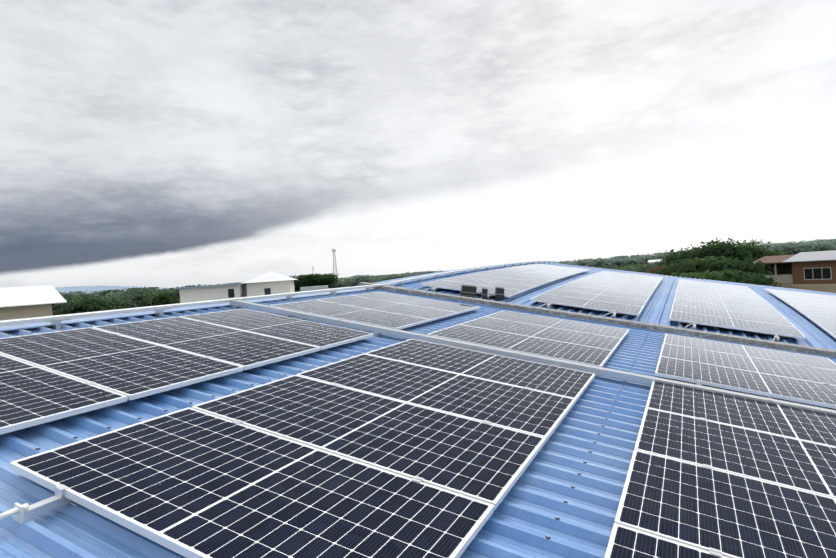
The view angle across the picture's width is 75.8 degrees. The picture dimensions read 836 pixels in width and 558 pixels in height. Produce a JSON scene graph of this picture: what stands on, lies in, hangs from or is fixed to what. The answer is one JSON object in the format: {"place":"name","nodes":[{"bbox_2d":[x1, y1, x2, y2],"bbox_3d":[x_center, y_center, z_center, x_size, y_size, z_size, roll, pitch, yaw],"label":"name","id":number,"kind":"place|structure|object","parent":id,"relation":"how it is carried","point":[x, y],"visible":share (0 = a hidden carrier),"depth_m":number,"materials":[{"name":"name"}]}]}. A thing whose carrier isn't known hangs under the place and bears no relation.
{"place":"outdoors","nodes":[
{"label":"outdoors","id":0,"kind":"place"},
{"bbox_2d":[0,285,66,320],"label":"white shed building","id":1,"kind":"structure","parent":0,"point":[26,302],"depth_m":37.56,"materials":[{"name":"white painted wall"},{"name":"painted metal roof"}]},
{"bbox_2d":[55,285,167,293],"bbox_3d":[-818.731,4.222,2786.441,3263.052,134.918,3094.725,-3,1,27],"label":"distant hill","id":2,"kind":"structure","parent":0,"point":[89,289],"depth_m":2612.08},
{"bbox_2d":[179,270,449,300],"bbox_3d":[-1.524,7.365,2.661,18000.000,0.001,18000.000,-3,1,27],"label":"ground","id":3,"kind":"structure","parent":0,"point":[365,276],"depth_m":3850.56,"materials":[{"name":"green plant"}]},
{"bbox_2d":[52,294,79,314],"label":"tree line","id":4,"kind":"object","parent":3,"relation":"on","point":[58,306],"visible":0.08,"depth_m":114.73,"materials":[{"name":"green plant"}]},
{"bbox_2d":[52,296,85,314],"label":"tree line","id":5,"kind":"object","parent":3,"relation":"on","point":[64,307],"visible":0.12,"depth_m":111.01,"materials":[{"name":"green plant"}]},
{"bbox_2d":[60,292,81,298],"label":"tree line","id":6,"kind":"object","parent":3,"relation":"on","point":[63,294],"visible":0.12,"depth_m":299.76,"materials":[{"name":"green plant"}]},
{"bbox_2d":[69,290,86,296],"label":"tree line","id":7,"kind":"object","parent":3,"relation":"on","point":[78,292],"visible":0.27,"depth_m":354.96,"materials":[{"name":"green plant"}]},
{"bbox_2d":[53,295,117,314],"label":"tree","id":8,"kind":"object","parent":3,"relation":"on","point":[93,304],"visible":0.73,"depth_m":100.68,"materials":[{"name":"green plant"}]},
{"bbox_2d":[78,293,96,298],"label":"tree line","id":9,"kind":"object","parent":3,"relation":"on","point":[87,295],"visible":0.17,"depth_m":354.23,"materials":[{"name":"green plant"}]},
{"bbox_2d":[84,291,104,298],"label":"tree line","id":10,"kind":"object","parent":3,"relation":"on","point":[96,294],"visible":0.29,"depth_m":365.01,"materials":[{"name":"green plant"}]},
{"bbox_2d":[76,295,141,309],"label":"tree line","id":11,"kind":"object","parent":3,"relation":"on","point":[118,304],"visible":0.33,"depth_m":108.01,"materials":[{"name":"green plant"}]},
{"bbox_2d":[98,289,122,296],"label":"tree line","id":12,"kind":"object","parent":3,"relation":"on","point":[108,291],"visible":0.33,"depth_m":347.50,"materials":[{"name":"green plant"}]},
{"bbox_2d":[103,291,125,296],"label":"tree line","id":13,"kind":"object","parent":3,"relation":"on","point":[117,292],"visible":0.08,"depth_m":251.65,"materials":[{"name":"green plant"}]},
{"bbox_2d":[110,289,159,307],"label":"tree line","id":14,"kind":"object","parent":3,"relation":"on","point":[146,300],"visible":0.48,"depth_m":120.41,"materials":[{"name":"green plant"}]},
{"bbox_2d":[120,287,158,294],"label":"tree line","id":15,"kind":"object","parent":3,"relation":"on","point":[138,289],"visible":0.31,"depth_m":241.02,"materials":[{"name":"green plant"}]},
{"bbox_2d":[124,291,166,306],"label":"tree line","id":16,"kind":"object","parent":3,"relation":"on","point":[151,295],"visible":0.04,"depth_m":128.34,"materials":[{"name":"green plant"}]},
{"bbox_2d":[147,289,169,293],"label":"tree line","id":17,"kind":"object","parent":3,"relation":"on","point":[162,290],"visible":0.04,"depth_m":241.07,"materials":[{"name":"green plant"}]},
{"bbox_2d":[145,292,179,305],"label":"tree","id":18,"kind":"object","parent":3,"relation":"on","point":[171,300],"visible":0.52,"depth_m":129.69,"materials":[{"name":"green plant"}]},
{"bbox_2d":[156,286,182,302],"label":"tree","id":19,"kind":"object","parent":3,"relation":"on","point":[175,291],"visible":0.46,"depth_m":139.10,"materials":[{"name":"green plant"}]},
{"bbox_2d":[175,271,327,302],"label":"white houses","id":20,"kind":"structure","parent":3,"relation":"on","point":[269,283],"depth_m":42.24,"materials":[{"name":"white paint"}]},
{"bbox_2d":[289,274,313,291],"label":"tree","id":21,"kind":"object","parent":3,"relation":"on","point":[299,283],"visible":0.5,"depth_m":164.49,"materials":[{"name":"green plant"}]},
{"bbox_2d":[298,273,327,290],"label":"tree","id":22,"kind":"object","parent":3,"relation":"on","point":[317,279],"visible":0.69,"depth_m":167.12,"materials":[{"name":"green plant"}]},
{"bbox_2d":[317,273,340,288],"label":"tree","id":23,"kind":"object","parent":3,"relation":"on","point":[331,278],"visible":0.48,"depth_m":173.16,"materials":[{"name":"green plant"}]},
{"bbox_2d":[332,246,337,277],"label":"telecom tower","id":24,"kind":"structure","parent":3,"relation":"on","point":[333,250],"depth_m":514.09,"materials":[{"name":"grey metal"}]},
{"bbox_2d":[330,280,348,288],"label":"tree line","id":25,"kind":"object","parent":3,"relation":"on","point":[338,284],"visible":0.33,"depth_m":325.98,"materials":[{"name":"green plant"}]},
{"bbox_2d":[340,279,368,286],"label":"tree line","id":26,"kind":"object","parent":3,"relation":"on","point":[348,282],"visible":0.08,"depth_m":315.77,"materials":[{"name":"green plant"}]},
{"bbox_2d":[345,275,371,285],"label":"tree line","id":27,"kind":"object","parent":3,"relation":"on","point":[356,279],"visible":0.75,"depth_m":295.72,"materials":[{"name":"green plant"}]},
{"bbox_2d":[368,274,397,282],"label":"tree line","id":28,"kind":"object","parent":3,"relation":"on","point":[377,278],"visible":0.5,"depth_m":288.35,"materials":[{"name":"green plant"}]},
{"bbox_2d":[381,276,409,279],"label":"tree line","id":29,"kind":"object","parent":3,"relation":"on","point":[391,278],"visible":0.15,"depth_m":270.80,"materials":[{"name":"green plant"}]},
{"bbox_2d":[395,271,430,276],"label":"tree line","id":30,"kind":"object","parent":3,"relation":"on","point":[407,274],"visible":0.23,"depth_m":274.24,"materials":[{"name":"green plant"}]},
{"bbox_2d":[569,258,606,267],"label":"tree","id":31,"kind":"object","parent":3,"relation":"on","point":[581,263],"visible":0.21,"depth_m":352.34,"materials":[{"name":"green plant"}]},
{"bbox_2d":[582,258,616,267],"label":"tree","id":32,"kind":"object","parent":3,"relation":"on","point":[600,262],"visible":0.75,"depth_m":331.32,"materials":[{"name":"green plant"}]},
{"bbox_2d":[592,265,618,268],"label":"tree","id":33,"kind":"object","parent":3,"relation":"on","point":[607,267],"visible":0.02,"depth_m":127.75,"materials":[{"name":"green plant"}]},
{"bbox_2d":[607,255,629,258],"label":"tree","id":34,"kind":"object","parent":3,"relation":"on","point":[621,257],"visible":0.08,"depth_m":416.08,"materials":[{"name":"green plant"}]},
{"bbox_2d":[605,257,643,267],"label":"tree","id":35,"kind":"object","parent":3,"relation":"on","point":[623,262],"visible":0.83,"depth_m":318.65,"materials":[{"name":"green plant"}]},
{"bbox_2d":[614,266,641,271],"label":"tree","id":36,"kind":"object","parent":3,"relation":"on","point":[629,269],"visible":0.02,"depth_m":120.35,"materials":[{"name":"green plant"}]},
{"bbox_2d":[610,263,658,272],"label":"tree","id":37,"kind":"object","parent":3,"relation":"on","point":[645,267],"visible":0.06,"depth_m":124.70,"materials":[{"name":"green plant"}]},
{"bbox_2d":[638,254,665,263],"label":"tree","id":38,"kind":"object","parent":3,"relation":"on","point":[645,258],"visible":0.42,"depth_m":317.00,"materials":[{"name":"green plant"}]},
{"bbox_2d":[642,262,666,272],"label":"tree","id":39,"kind":"object","parent":3,"relation":"on","point":[654,268],"depth_m":116.50,"materials":[{"name":"green plant"}]},
{"bbox_2d":[646,266,667,274],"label":"flame tree","id":40,"kind":"object","parent":3,"relation":"on","point":[654,270],"visible":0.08,"depth_m":93.55,"materials":[{"name":"red plant"}]},
{"bbox_2d":[647,251,679,257],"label":"tree","id":41,"kind":"object","parent":3,"relation":"on","point":[655,253],"visible":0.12,"depth_m":329.21,"materials":[{"name":"green plant"}]},
{"bbox_2d":[652,259,695,275],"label":"tree","id":42,"kind":"object","parent":3,"relation":"on","point":[670,269],"visible":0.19,"depth_m":74.57,"materials":[{"name":"green plant"}]},
{"bbox_2d":[652,245,702,267],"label":"tree","id":43,"kind":"object","parent":3,"relation":"on","point":[668,259],"visible":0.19,"depth_m":81.48,"materials":[{"name":"green plant"}]},
{"bbox_2d":[671,272,715,278],"bbox_3d":[29.412,1.887,56.617,10.127,5.412,8.451,-4,1,25],"label":"tree","id":44,"kind":"object","parent":3,"relation":"on","point":[682,275],"visible":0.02,"depth_m":55.40,"materials":[{"name":"green plant"}]},
{"bbox_2d":[671,255,741,273],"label":"tree","id":45,"kind":"object","parent":3,"relation":"on","point":[687,268],"visible":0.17,"depth_m":69.27,"materials":[{"name":"green plant"}]},
{"bbox_2d":[676,238,751,261],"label":"tree","id":46,"kind":"object","parent":3,"relation":"on","point":[717,242],"visible":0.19,"depth_m":76.55,"materials":[{"name":"green plant"}]},
{"bbox_2d":[686,269,760,282],"bbox_3d":[29.948,1.813,54.494,9.766,5.533,9.065,-4,1,-37],"label":"tree","id":47,"kind":"object","parent":3,"relation":"on","point":[717,275],"visible":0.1,"depth_m":52.38,"materials":[{"name":"green plant"}]},
{"bbox_2d":[688,244,760,266],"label":"tree","id":48,"kind":"object","parent":3,"relation":"on","point":[739,256],"visible":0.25,"depth_m":74.80,"materials":[{"name":"green plant"}]},
{"bbox_2d":[685,257,774,277],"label":"tree","id":49,"kind":"object","parent":3,"relation":"on","point":[745,267],"visible":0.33,"depth_m":65.80,"materials":[{"name":"green plant"}]},
{"bbox_2d":[704,273,781,286],"bbox_3d":[30.501,1.994,51.842,7.807,5.180,8.440,-3,1,31],"label":"tree","id":50,"kind":"object","parent":3,"relation":"on","point":[755,280],"visible":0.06,"depth_m":49.56,"materials":[{"name":"green plant"}]},
{"bbox_2d":[715,239,770,258],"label":"tree","id":51,"kind":"object","parent":3,"relation":"on","point":[752,248],"visible":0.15,"depth_m":82.35,"materials":[{"name":"green plant"}]},
{"bbox_2d":[752,247,771,264],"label":"tree","id":52,"kind":"object","parent":3,"relation":"on","point":[762,254],"visible":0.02,"depth_m":82.39,"materials":[{"name":"green plant"}]},
{"bbox_2d":[763,249,791,255],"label":"tree","id":53,"kind":"object","parent":3,"relation":"on","point":[775,253],"visible":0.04,"depth_m":82.79,"materials":[{"name":"green plant"}]},
{"bbox_2d":[759,242,808,254],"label":"tree","id":54,"kind":"object","parent":3,"relation":"on","point":[785,247],"visible":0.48,"depth_m":272.70,"materials":[{"name":"green plant"}]},
{"bbox_2d":[789,241,835,254],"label":"tree","id":55,"kind":"object","parent":3,"relation":"on","point":[817,246],"visible":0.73,"depth_m":261.33,"materials":[{"name":"green plant"}]},
{"bbox_2d":[802,240,835,249],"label":"tree","id":56,"kind":"object","parent":3,"relation":"on","point":[823,241],"visible":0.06,"depth_m":275.03,"materials":[{"name":"green plant"}]},
{"bbox_2d":[0,290,835,557],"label":"roof","id":57,"kind":"structure","parent":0,"point":[522,522],"depth_m":3.20,"materials":[{"name":"blue paint"}]},
{"bbox_2d":[0,503,28,523],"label":"cable conduit","id":58,"kind":"object","parent":57,"relation":"on","point":[17,511],"visible":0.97,"depth_m":2.23,"materials":[{"name":"white plastic"}]},
{"bbox_2d":[0,286,373,331],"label":"roof edge trim","id":59,"kind":"structure","parent":57,"relation":"on","point":[46,324],"depth_m":6.72,"materials":[{"name":"blue paint"}]},
{"bbox_2d":[85,312,353,384],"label":"clamps","id":60,"kind":"object","parent":57,"relation":"on","point":[92,382],"visible":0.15,"depth_m":4.76,"materials":[{"name":"silver metal"}]},
{"bbox_2d":[0,309,373,434],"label":"solar array","id":61,"kind":"object","parent":60,"relation":"on","point":[44,377],"visible":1,"depth_m":4.59,"materials":[{"name":"black glass"}]},
{"bbox_2d":[0,261,556,329],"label":"trim","id":62,"kind":"structure","parent":57,"relation":"on","point":[56,320],"depth_m":7.29,"materials":[{"name":"white paint"}]},
{"bbox_2d":[24,344,558,520],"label":"clamps","id":63,"kind":"object","parent":57,"relation":"on","point":[58,499],"visible":0.19,"depth_m":2.37,"materials":[{"name":"silver metal"}]},
{"bbox_2d":[9,339,594,557],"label":"solar array","id":64,"kind":"object","parent":57,"relation":"on","point":[315,463],"visible":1,"depth_m":2.88,"materials":[{"name":"black glass"}]},
{"bbox_2d":[8,292,648,557],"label":"roof screws","id":65,"kind":"object","parent":57,"relation":"on","point":[547,536],"visible":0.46,"depth_m":4.09,"materials":[{"name":"silver metal"}]},
{"bbox_2d":[284,294,459,330],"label":"clamps","id":66,"kind":"object","parent":57,"relation":"on","point":[366,322],"visible":0.06,"depth_m":8.03,"materials":[{"name":"silver metal"}]},
{"bbox_2d":[270,292,479,329],"bbox_3d":[-0.517,0.460,8.784,2.094,0.038,3.154,8,6,26],"label":"solar array","id":67,"kind":"object","parent":57,"relation":"on","point":[385,309],"visible":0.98,"depth_m":8.40,"materials":[{"name":"grey glass"}]},
{"bbox_2d":[427,310,629,366],"bbox_3d":[1.751,0.765,7.660,2.094,0.035,3.154,8,6,26],"label":"solar array","id":68,"kind":"object","parent":57,"relation":"on","point":[556,338],"visible":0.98,"depth_m":7.24,"materials":[{"name":"grey glass"}]},
{"bbox_2d":[456,313,603,359],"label":"clamps","id":69,"kind":"object","parent":57,"relation":"on","point":[526,313],"visible":0.1,"depth_m":6.90,"materials":[{"name":"silver metal"}]},
{"bbox_2d":[288,287,776,387],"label":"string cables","id":70,"kind":"object","parent":57,"relation":"on","point":[550,303],"visible":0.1,"depth_m":10.22,"materials":[{"name":"grey rubber"}]},
{"bbox_2d":[232,300,835,414],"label":"cable tray","id":71,"kind":"structure","parent":57,"relation":"on","point":[596,370],"depth_m":5.97,"materials":[{"name":"silver metal"}]},
{"bbox_2d":[699,417,721,557],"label":"clamps","id":72,"kind":"object","parent":57,"relation":"on","point":[715,552],"visible":0.15,"depth_m":2.35,"materials":[{"name":"silver metal"}]},
{"bbox_2d":[605,381,835,557],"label":"solar array","id":73,"kind":"object","parent":72,"relation":"on","point":[764,486],"visible":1,"depth_m":3.10,"materials":[{"name":"black glass"}]},
{"bbox_2d":[655,333,835,408],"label":"solar array","id":74,"kind":"object","parent":57,"relation":"on","point":[785,375],"visible":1,"depth_m":6.29,"materials":[{"name":"grey glass"}]},
{"bbox_2d":[694,337,827,384],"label":"clamps","id":75,"kind":"object","parent":57,"relation":"on","point":[698,382],"visible":0.06,"depth_m":5.54,"materials":[{"name":"silver metal"}]},
{"bbox_2d":[0,0,835,287],"label":"sky","id":76,"kind":"structure","parent":0,"point":[144,143],"materials":[{"name":"white"}]},
{"bbox_2d":[358,262,835,349],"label":"neighbour roof","id":77,"kind":"structure","parent":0,"point":[657,308],"depth_m":12.21,"materials":[{"name":"blue metal"}]},
{"bbox_2d":[431,288,492,299],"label":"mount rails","id":78,"kind":"object","parent":77,"relation":"on","point":[435,289],"visible":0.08,"depth_m":11.84,"materials":[{"name":"silver metal"}]},
{"bbox_2d":[420,264,590,297],"bbox_3d":[3.367,-0.114,16.465,2.094,0.329,10.560,8,6,26],"label":"solar array","id":79,"kind":"object","parent":78,"relation":"on","point":[513,281],"visible":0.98,"depth_m":14.36,"materials":[{"name":"grey glass"}]},
{"bbox_2d":[459,285,503,299],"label":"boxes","id":80,"kind":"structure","parent":77,"relation":"on","point":[467,291],"depth_m":11.21,"materials":[{"name":"grey metal"}]},
{"bbox_2d":[693,324,779,341],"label":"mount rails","id":81,"kind":"object","parent":77,"relation":"on","point":[776,337],"visible":0.06,"depth_m":9.19,"materials":[{"name":"silver metal"}]},
{"bbox_2d":[669,279,805,338],"bbox_3d":[7.966,0.504,14.185,2.094,0.329,10.560,8,6,26],"label":"solar array","id":82,"kind":"object","parent":81,"relation":"on","point":[739,307],"visible":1,"depth_m":11.54,"materials":[{"name":"grey glass"}]},
{"bbox_2d":[359,282,835,358],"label":"cable tray","id":83,"kind":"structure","parent":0,"point":[752,341],"depth_m":9.45,"materials":[{"name":"grey metal"}]},
{"bbox_2d":[648,259,664,263],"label":"houses","id":84,"kind":"structure","parent":0,"point":[652,261],"depth_m":275.36,"materials":[{"name":"white"}]},
{"bbox_2d":[735,238,835,246],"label":"distant hill","id":85,"kind":"structure","parent":0,"point":[786,242],"depth_m":418.39,"materials":[{"name":"green plant"}]},
{"bbox_2d":[753,250,835,292],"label":"timber house","id":86,"kind":"structure","parent":0,"point":[814,271],"depth_m":64.78,"materials":[{"name":"beige wood"}]},
{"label":"mount rails","id":87,"kind":"object","parent":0,"visible":0},
{"bbox_2d":[530,271,662,315],"bbox_3d":[5.635,0.191,15.341,2.094,0.329,10.560,8,6,26],"label":"solar array","id":88,"kind":"object","parent":87,"relation":"on","point":[622,293],"visible":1,"depth_m":12.83,"materials":[{"name":"grey glass"}]},
{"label":"mount rails","id":89,"kind":"object","parent":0,"visible":0},
{"bbox_2d":[764,288,835,338],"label":"solar array","id":90,"kind":"object","parent":89,"relation":"on","point":[819,310],"visible":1,"depth_m":13.60,"materials":[{"name":"grey glass"}]}
]}

